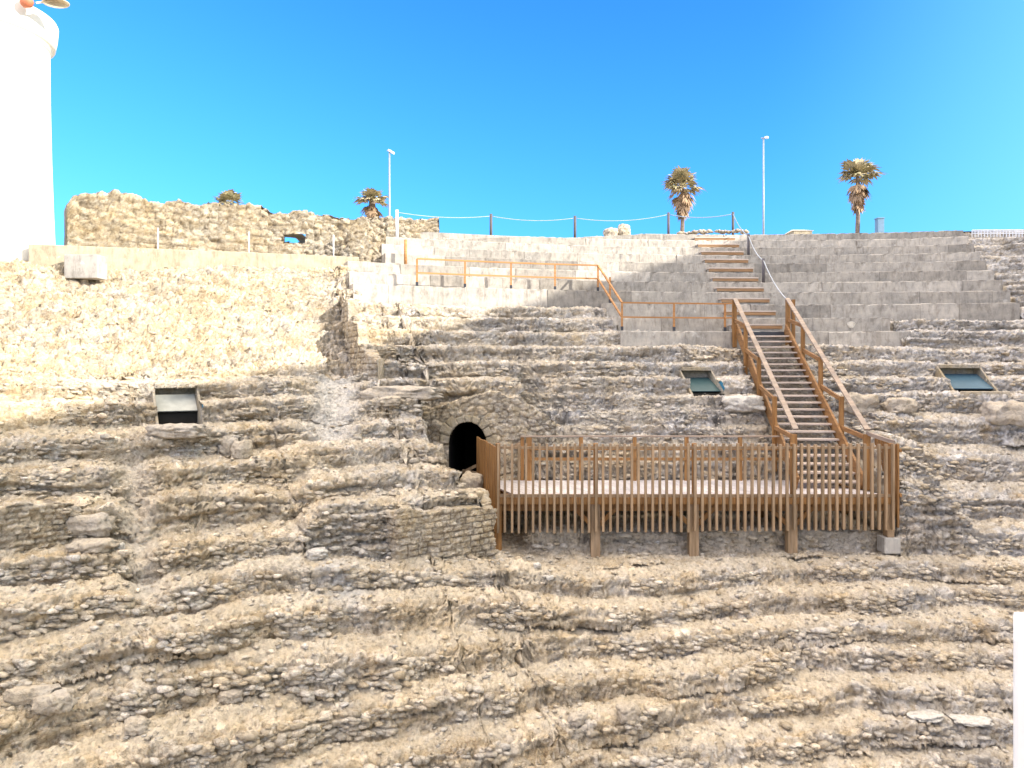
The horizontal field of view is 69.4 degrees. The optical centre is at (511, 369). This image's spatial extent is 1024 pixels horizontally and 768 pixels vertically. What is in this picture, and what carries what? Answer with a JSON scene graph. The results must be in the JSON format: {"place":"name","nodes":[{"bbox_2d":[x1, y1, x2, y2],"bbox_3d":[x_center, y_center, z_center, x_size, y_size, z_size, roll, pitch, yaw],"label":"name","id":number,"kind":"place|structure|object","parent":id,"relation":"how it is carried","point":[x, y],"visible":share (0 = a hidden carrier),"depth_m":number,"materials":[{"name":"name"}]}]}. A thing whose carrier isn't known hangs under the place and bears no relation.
{"place":"outdoors","nodes":[
{"label":"outdoors","id":0,"kind":"place"},
{"bbox_2d":[0,232,1023,767],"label":"terrain","id":1,"kind":"structure","parent":0,"point":[706,694],"depth_m":13.74,"materials":[{"name":"beige stone"}]},
{"bbox_2d":[2,683,61,705],"bbox_3d":[-6.009,4.065,9.289,0.694,0.228,0.352,0,0,0],"label":"boulder","id":2,"kind":"object","parent":1,"relation":"on","point":[21,695],"visible":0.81,"depth_m":9.16,"materials":[{"name":"stone"}]},
{"bbox_2d":[0,497,94,552],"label":"rubble retaining wall","id":3,"kind":"structure","parent":1,"relation":"on","point":[27,524],"depth_m":11.17,"materials":[{"name":"beige stone"}]},
{"bbox_2d":[29,687,78,716],"bbox_3d":[-5.721,4.152,9.246,0.534,0.290,0.436,0,0,0],"label":"boulder","id":4,"kind":"object","parent":1,"relation":"on","point":[59,701],"visible":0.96,"depth_m":9.13,"materials":[{"name":"stone"}]},
{"bbox_2d":[64,255,106,279],"bbox_3d":[-10.880,-2.617,18.900,0.860,0.600,0.450,0,0,0],"label":"concrete block","id":5,"kind":"object","parent":1,"relation":"on","point":[88,267],"depth_m":18.68,"materials":[{"name":"beige concrete"}]},
{"bbox_2d":[65,512,116,537],"bbox_3d":[-6.651,2.432,11.671,0.736,0.413,0.443,0,0,-7],"label":"boulder","id":6,"kind":"object","parent":1,"relation":"on","point":[102,524],"visible":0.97,"depth_m":11.51,"materials":[{"name":"stone"}]},
{"bbox_2d":[65,537,119,553],"bbox_3d":[-6.435,2.698,11.336,0.732,0.227,0.433,0,0,0],"label":"boulder","id":7,"kind":"object","parent":1,"relation":"on","point":[91,545],"visible":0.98,"depth_m":11.19,"materials":[{"name":"stone"}]},
{"bbox_2d":[115,542,124,549],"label":"boulder","id":8,"kind":"object","parent":1,"relation":"on","point":[121,545],"visible":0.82,"depth_m":11.49,"materials":[{"name":"stone"}]},
{"bbox_2d":[124,715,151,736],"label":"boulder","id":9,"kind":"object","parent":1,"relation":"on","point":[136,725],"visible":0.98,"depth_m":9.32,"materials":[{"name":"stone"}]},
{"bbox_2d":[145,423,206,438],"bbox_3d":[-6.271,1.136,13.839,1.138,0.290,0.520,0,0,0],"label":"boulder","id":10,"kind":"object","parent":1,"relation":"on","point":[177,431],"visible":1,"depth_m":13.64,"materials":[{"name":"stone"}]},
{"bbox_2d":[152,383,205,427],"bbox_3d":[-6.880,0.740,15.221,1.000,0.920,1.544,0,0,-30],"label":"light well","id":11,"kind":"object","parent":1,"relation":"on","point":[173,404],"visible":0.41,"depth_m":15.47,"materials":[{"name":"stone"}]},
{"bbox_2d":[29,244,358,273],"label":"wall","id":12,"kind":"structure","parent":1,"relation":"on","point":[139,260],"depth_m":20.68,"materials":[{"name":"beige stone"}]},
{"bbox_2d":[157,228,158,248],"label":"fence post","id":13,"kind":"object","parent":12,"relation":"on","point":[157,238],"visible":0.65,"depth_m":20.99,"materials":[{"name":"white metal"}]},
{"bbox_2d":[248,232,249,251],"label":"fence post","id":14,"kind":"object","parent":12,"relation":"on","point":[248,241],"visible":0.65,"depth_m":22.89,"materials":[{"name":"white metal"}]},
{"bbox_2d":[220,436,237,456],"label":"boulder","id":15,"kind":"object","parent":1,"relation":"on","point":[227,442],"visible":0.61,"depth_m":14.22,"materials":[{"name":"stone"}]},
{"bbox_2d":[218,687,245,703],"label":"boulder","id":16,"kind":"object","parent":1,"relation":"on","point":[232,695],"visible":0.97,"depth_m":10.07,"materials":[{"name":"stone"}]},
{"bbox_2d":[231,438,252,459],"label":"boulder","id":17,"kind":"object","parent":1,"relation":"on","point":[242,449],"visible":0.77,"depth_m":14.06,"materials":[{"name":"stone"}]},
{"bbox_2d":[64,189,439,254],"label":"ruined wall","id":18,"kind":"structure","parent":1,"relation":"on","point":[115,218],"depth_m":23.68,"materials":[{"name":"stone"}]},
{"bbox_2d":[305,547,327,560],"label":"boulder","id":19,"kind":"object","parent":1,"relation":"on","point":[315,554],"visible":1,"depth_m":12.42,"materials":[{"name":"stone"}]},
{"bbox_2d":[342,537,356,545],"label":"boulder","id":20,"kind":"object","parent":1,"relation":"on","point":[350,543],"visible":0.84,"depth_m":13.08,"materials":[{"name":"stone"}]},
{"bbox_2d":[340,300,384,380],"bbox_3d":[-4.124,-0.580,19.914,0.459,2.860,4.376,0,0,-23],"label":"rubble face","id":21,"kind":"object","parent":1,"relation":"on","point":[357,334],"visible":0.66,"depth_m":19.40},
{"bbox_2d":[378,396,400,406],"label":"boulder","id":22,"kind":"object","parent":1,"relation":"on","point":[393,401],"visible":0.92,"depth_m":16.47,"materials":[{"name":"stone"}]},
{"bbox_2d":[358,385,444,400],"bbox_3d":[-2.550,0.534,17.130,1.996,0.355,0.684,0,0,4],"label":"boulder","id":23,"kind":"object","parent":1,"relation":"on","point":[426,393],"visible":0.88,"depth_m":16.88,"materials":[{"name":"stone"}]},
{"bbox_2d":[383,488,497,563],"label":"rubble retaining wall","id":24,"kind":"structure","parent":1,"relation":"on","point":[447,532],"depth_m":13.57,"materials":[{"name":"beige stone"}]},
{"bbox_2d":[460,471,482,487],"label":"boulder","id":25,"kind":"object","parent":1,"relation":"on","point":[470,479],"visible":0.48,"depth_m":16.56,"materials":[{"name":"stone"}]},
{"bbox_2d":[422,390,555,530],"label":"arched wall","id":26,"kind":"structure","parent":1,"relation":"on","point":[456,428],"depth_m":17.84,"materials":[{"name":"stone"}]},
{"bbox_2d":[490,214,491,234],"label":"rope post","id":27,"kind":"object","parent":1,"relation":"on","point":[490,224],"visible":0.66,"depth_m":28.85,"materials":[{"name":"grey metal"}]},
{"bbox_2d":[399,212,488,217],"bbox_3d":[-2.469,-5.827,27.701,4.081,0.388,0.022,0,0,-36],"label":"rope","id":28,"kind":"object","parent":27,"relation":"attached to","point":[446,217],"visible":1,"depth_m":27.80,"materials":[{"name":"white fabric"}]},
{"bbox_2d":[0,258,1023,767],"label":"loose rubble","id":29,"kind":"object","parent":1,"relation":"on","point":[284,740],"visible":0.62,"depth_m":12.18,"materials":[{"name":"stone"}]},
{"bbox_2d":[533,562,541,568],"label":"boulder","id":30,"kind":"object","parent":1,"relation":"on","point":[536,565],"visible":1,"depth_m":13.80,"materials":[{"name":"stone"}]},
{"bbox_2d":[546,575,553,579],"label":"boulder","id":31,"kind":"object","parent":1,"relation":"on","point":[549,577],"visible":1,"depth_m":13.54,"materials":[{"name":"stone"}]},
{"bbox_2d":[566,710,587,727],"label":"boulder","id":32,"kind":"object","parent":1,"relation":"on","point":[576,719],"visible":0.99,"depth_m":11.16,"materials":[{"name":"stone"}]},
{"bbox_2d":[615,700,641,723],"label":"boulder","id":33,"kind":"object","parent":1,"relation":"on","point":[629,710],"visible":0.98,"depth_m":11.24,"materials":[{"name":"stone"}]},
{"bbox_2d":[655,703,675,723],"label":"boulder","id":34,"kind":"object","parent":1,"relation":"on","point":[668,715],"visible":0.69,"depth_m":11.57,"materials":[{"name":"stone"}]},
{"bbox_2d":[461,431,901,557],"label":"timber platform","id":35,"kind":"structure","parent":1,"relation":"on","point":[587,501],"depth_m":15.39,"materials":[{"name":"brown wood"}]},
{"bbox_2d":[732,298,870,489],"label":"timber staircase","id":36,"kind":"structure","parent":35,"relation":"on","point":[837,430],"depth_m":18.89,"materials":[{"name":"brown wood"}]},
{"bbox_2d":[344,230,1019,348],"bbox_3d":[6.048,-2.769,25.883,22.896,5.238,8.316,0,0,0],"label":"concrete seating","id":37,"kind":"object","parent":1,"relation":"on","point":[856,289],"visible":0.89,"depth_m":24.80,"materials":[{"name":"concrete"}]},
{"bbox_2d":[395,210,398,236],"bbox_3d":[-4.118,-5.193,26.500,0.110,1.074,0.105,0,0,0],"label":"rope post","id":38,"kind":"object","parent":37,"relation":"on","point":[396,223],"visible":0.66,"depth_m":26.47,"materials":[{"name":"white metal"}]},
{"bbox_2d":[404,240,406,263],"bbox_3d":[-3.462,-3.805,24.052,0.100,0.850,0.095,0,0,0],"label":"rope post","id":39,"kind":"object","parent":37,"relation":"on","point":[405,251],"visible":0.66,"depth_m":24.01,"materials":[{"name":"brown wood"}]},
{"bbox_2d":[416,258,731,330],"bbox_3d":[1.880,-2.294,23.003,9.619,2.238,2.041,0,0,0],"label":"walkway railing","id":40,"kind":"object","parent":37,"relation":"on","point":[609,294],"visible":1,"depth_m":22.85,"materials":[{"name":"brown wood"}]},
{"bbox_2d":[574,216,575,237],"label":"rope post","id":41,"kind":"object","parent":37,"relation":"on","point":[574,226],"visible":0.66,"depth_m":29.55,"materials":[{"name":"grey metal"}]},
{"bbox_2d":[492,216,572,220],"bbox_3d":[0.850,-5.992,29.250,3.416,0.195,0.022,0,0,-12],"label":"rope","id":42,"kind":"object","parent":41,"relation":"attached to","point":[533,220],"visible":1,"depth_m":29.26,"materials":[{"name":"white fabric"}]},
{"bbox_2d":[677,228,748,234],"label":"skyline rubble","id":43,"kind":"object","parent":37,"relation":"on","point":[708,231],"visible":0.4,"depth_m":29.96,"materials":[{"name":"beige stone"}]},
{"bbox_2d":[692,237,734,240],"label":"timber step","id":44,"kind":"object","parent":37,"relation":"on","point":[712,238],"visible":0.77,"depth_m":28.94,"materials":[{"name":"wood"}]},
{"bbox_2d":[695,244,739,247],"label":"timber step","id":45,"kind":"object","parent":37,"relation":"on","point":[718,245],"visible":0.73,"depth_m":28.24,"materials":[{"name":"wood"}]},
{"bbox_2d":[699,251,743,255],"bbox_3d":[7.833,-4.329,27.703,1.600,0.196,0.360,0,0,-2],"label":"timber step","id":46,"kind":"object","parent":37,"relation":"on","point":[733,253],"visible":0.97,"depth_m":27.54,"materials":[{"name":"wood"}]},
{"bbox_2d":[702,259,748,263],"bbox_3d":[7.782,-3.932,27.001,1.600,0.201,0.360,0,0,-2],"label":"timber step","id":47,"kind":"object","parent":37,"relation":"on","point":[727,261],"visible":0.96,"depth_m":26.84,"materials":[{"name":"wood"}]},
{"bbox_2d":[706,267,753,272],"bbox_3d":[7.732,-3.509,26.299,1.600,0.216,0.360,0,0,-2],"label":"timber step","id":48,"kind":"object","parent":37,"relation":"on","point":[727,270],"visible":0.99,"depth_m":26.14,"materials":[{"name":"wood"}]},
{"bbox_2d":[710,277,758,282],"bbox_3d":[7.681,-3.087,25.597,1.600,0.211,0.360,0,0,-2],"label":"timber step","id":49,"kind":"object","parent":37,"relation":"on","point":[734,279],"visible":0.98,"depth_m":25.44,"materials":[{"name":"wood"}]},
{"bbox_2d":[714,287,763,292],"bbox_3d":[7.631,-2.667,24.895,1.600,0.211,0.360,0,0,-2],"label":"timber step","id":50,"kind":"object","parent":37,"relation":"on","point":[739,289],"visible":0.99,"depth_m":24.74,"materials":[{"name":"wood"}]},
{"bbox_2d":[718,298,769,304],"bbox_3d":[7.580,-2.224,24.192,1.600,0.226,0.360,0,0,-2],"label":"timber step","id":51,"kind":"object","parent":37,"relation":"on","point":[759,301],"visible":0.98,"depth_m":24.04,"materials":[{"name":"wood"}]},
{"bbox_2d":[747,234,749,254],"bbox_3d":[8.821,-4.640,27.600,0.100,0.860,0.095,0,0,0],"label":"rope post","id":52,"kind":"object","parent":37,"relation":"on","point":[748,246],"visible":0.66,"depth_m":27.56,"materials":[{"name":"grey metal"}]},
{"bbox_2d":[723,311,775,317],"bbox_3d":[7.529,-1.752,23.489,1.600,0.241,0.360,0,0,-2],"label":"timber step","id":53,"kind":"object","parent":37,"relation":"on","point":[760,314],"visible":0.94,"depth_m":23.34,"materials":[{"name":"wood"}]},
{"bbox_2d":[727,324,782,331],"bbox_3d":[7.479,-1.290,22.787,1.600,0.228,0.360,0,0,-3],"label":"timber step","id":54,"kind":"object","parent":37,"relation":"on","point":[767,327],"visible":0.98,"depth_m":22.64,"materials":[{"name":"wood"}]},
{"bbox_2d":[762,258,764,282],"bbox_3d":[8.666,-3.400,25.498,0.100,0.880,0.095,0,0,0],"label":"rope post","id":55,"kind":"object","parent":37,"relation":"on","point":[763,272],"visible":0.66,"depth_m":25.45,"materials":[{"name":"grey metal"}]},
{"bbox_2d":[763,260,785,297],"bbox_3d":[8.453,-2.926,23.797,0.040,1.736,3.448,0,0,7],"label":"rope","id":56,"kind":"object","parent":55,"relation":"attached to","point":[773,280],"visible":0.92,"depth_m":23.93,"materials":[{"name":"white fabric"}]},
{"bbox_2d":[679,367,723,395],"bbox_3d":[5.103,0.320,20.067,1.040,0.800,1.294,0,0,-7],"label":"light well","id":57,"kind":"object","parent":1,"relation":"on","point":[703,380],"visible":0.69,"depth_m":20.20,"materials":[{"name":"glass"}]},
{"bbox_2d":[721,395,765,412],"bbox_3d":[5.931,0.866,18.943,1.173,0.464,0.587,0,0,0],"label":"boulder","id":58,"kind":"object","parent":1,"relation":"on","point":[744,404],"visible":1,"depth_m":18.73,"materials":[{"name":"stone"}]},
{"bbox_2d":[844,392,879,413],"bbox_3d":[8.846,0.868,18.941,0.930,0.616,0.697,0,0,0],"label":"boulder","id":59,"kind":"object","parent":1,"relation":"on","point":[868,403],"visible":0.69,"depth_m":18.67,"materials":[{"name":"stone"}]},
{"bbox_2d":[877,535,900,553],"bbox_3d":[7.920,3.660,15.560,0.340,0.330,0.340,0,0,0],"label":"concrete footing","id":60,"kind":"object","parent":1,"relation":"on","point":[888,545],"visible":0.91,"depth_m":15.39,"materials":[{"name":"grey concrete"}]},
{"bbox_2d":[879,397,918,414],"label":"boulder","id":61,"kind":"object","parent":1,"relation":"on","point":[905,405],"visible":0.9,"depth_m":18.45,"materials":[{"name":"stone"}]},
{"bbox_2d":[906,709,946,722],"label":"boulder","id":62,"kind":"object","parent":1,"relation":"on","point":[929,715],"visible":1,"depth_m":11.97,"materials":[{"name":"stone"}]},
{"bbox_2d":[935,365,997,391],"bbox_3d":[12.270,0.275,20.011,1.240,0.850,1.344,0,0,6],"label":"light well","id":63,"kind":"object","parent":1,"relation":"on","point":[965,377],"visible":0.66,"depth_m":20.23,"materials":[{"name":"glass"}]},
{"bbox_2d":[946,713,993,726],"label":"boulder","id":64,"kind":"object","parent":1,"relation":"on","point":[973,720],"visible":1,"depth_m":11.92,"materials":[{"name":"stone"}]},
{"bbox_2d":[960,391,1009,397],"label":"sill stone","id":65,"kind":"object","parent":1,"relation":"on","point":[967,393],"visible":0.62,"depth_m":18.93,"materials":[{"name":"beige stone"}]},
{"bbox_2d":[979,400,1023,425],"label":"boulder","id":66,"kind":"object","parent":1,"relation":"on","point":[1001,413],"visible":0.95,"depth_m":17.90,"materials":[{"name":"stone"}]},
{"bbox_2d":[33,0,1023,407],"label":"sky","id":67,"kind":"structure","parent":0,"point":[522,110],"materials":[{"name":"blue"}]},
{"bbox_3d":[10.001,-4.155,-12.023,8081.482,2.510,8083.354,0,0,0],"label":"upper ground","id":68,"kind":"structure","parent":0,"visible":0},
{"bbox_2d":[0,0,58,261],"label":"white tower","id":69,"kind":"structure","parent":68,"relation":"on","point":[28,41],"depth_m":19.05,"materials":[{"name":"white paint"}]},
{"bbox_2d":[19,0,69,8],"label":"satellite dish","id":70,"kind":"object","parent":69,"relation":"attached to","point":[60,4],"visible":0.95,"depth_m":18.88,"materials":[{"name":"metal"}]},
{"bbox_2d":[213,189,241,204],"bbox_3d":[-13.034,-6.249,34.092,1.849,4.113,1.712,0,0,0],"label":"palm tree","id":71,"kind":"object","parent":68,"relation":"on","point":[229,195],"visible":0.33,"depth_m":33.78,"materials":[{"name":"green plant"}]},
{"bbox_2d":[302,222,385,262],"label":"ruined wall","id":72,"kind":"structure","parent":68,"relation":"on","point":[364,241],"depth_m":24.65,"materials":[{"name":"beige stone"}]},
{"bbox_2d":[352,187,387,217],"bbox_3d":[-7.185,-6.758,37.850,2.022,5.136,2.010,0,0,0],"label":"palm tree","id":73,"kind":"object","parent":68,"relation":"on","point":[371,209],"visible":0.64,"depth_m":37.75,"materials":[{"name":"green plant"}]},
{"bbox_2d":[387,149,394,215],"bbox_3d":[-5.571,-7.217,34.000,0.354,5.833,0.160,0,0,0],"label":"lamp post","id":74,"kind":"object","parent":68,"relation":"on","point":[389,191],"visible":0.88,"depth_m":33.96,"materials":[{"name":"metal"}]},
{"bbox_2d":[603,227,618,235],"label":"boulder","id":75,"kind":"object","parent":68,"relation":"on","point":[610,231],"visible":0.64,"depth_m":29.80,"materials":[{"name":"stone"}]},
{"bbox_2d":[617,224,630,234],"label":"boulder","id":76,"kind":"object","parent":68,"relation":"on","point":[624,229],"visible":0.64,"depth_m":29.81,"materials":[{"name":"stone"}]},
{"bbox_2d":[667,212,669,233],"bbox_3d":[6.408,-5.843,30.300,0.110,1.212,0.105,0,0,0],"label":"rope post","id":77,"kind":"object","parent":68,"relation":"on","point":[668,222],"visible":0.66,"depth_m":30.26,"materials":[{"name":"grey metal"}]},
{"bbox_2d":[577,215,664,220],"bbox_3d":[4.465,-6.192,29.950,3.954,0.372,0.022,0,0,-10],"label":"rope","id":78,"kind":"object","parent":77,"relation":"attached to","point":[621,220],"visible":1,"depth_m":29.95,"materials":[{"name":"white fabric"}]},
{"bbox_2d":[662,166,705,231],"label":"palm tree","id":79,"kind":"object","parent":68,"relation":"on","point":[678,180],"visible":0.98,"depth_m":43.74,"materials":[{"name":"green plant"}]},
{"bbox_2d":[732,212,733,234],"bbox_3d":[9.139,-5.943,30.600,0.110,1.180,0.105,0,0,0],"label":"rope post","id":80,"kind":"object","parent":68,"relation":"on","point":[732,222],"visible":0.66,"depth_m":30.56,"materials":[{"name":"grey metal"}]},
{"bbox_2d":[670,214,731,217],"bbox_3d":[7.774,-6.361,30.450,2.754,0.220,0.040,0,0,-6],"label":"rope","id":81,"kind":"object","parent":80,"relation":"attached to","point":[700,217],"visible":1,"depth_m":30.43,"materials":[{"name":"white fabric"}]},
{"bbox_2d":[761,136,768,233],"bbox_3d":[12.293,-7.823,35.986,0.353,7.046,0.179,0,0,27],"label":"lamp post","id":82,"kind":"object","parent":68,"relation":"on","point":[763,208],"visible":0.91,"depth_m":35.96,"materials":[{"name":"metal"}]},
{"bbox_2d":[785,230,813,234],"bbox_3d":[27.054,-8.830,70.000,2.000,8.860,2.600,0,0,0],"label":"roof","id":83,"kind":"structure","parent":68,"relation":"on","point":[799,232],"depth_m":68.80,"materials":[{"name":"beige stone"}]},
{"bbox_2d":[837,157,886,232],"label":"palm tree","id":84,"kind":"object","parent":68,"relation":"on","point":[857,169],"visible":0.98,"depth_m":43.81,"materials":[{"name":"green plant"}]},
{"bbox_2d":[874,217,884,232],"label":"chimney stack","id":85,"kind":"object","parent":68,"relation":"on","point":[879,224],"visible":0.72,"depth_m":59.74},
{"bbox_2d":[972,229,1023,236],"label":"white railing","id":86,"kind":"object","parent":68,"relation":"on","point":[1003,231],"visible":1,"depth_m":27.93,"materials":[{"name":"metal"}]},
{"label":"orchestra floor","id":87,"kind":"structure","parent":0,"visible":0},
{"bbox_2d":[1013,612,1023,767],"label":"white pillar","id":88,"kind":"structure","parent":87,"relation":"on","point":[1018,689],"depth_m":2.29,"materials":[{"name":"white paint"}]}
]}

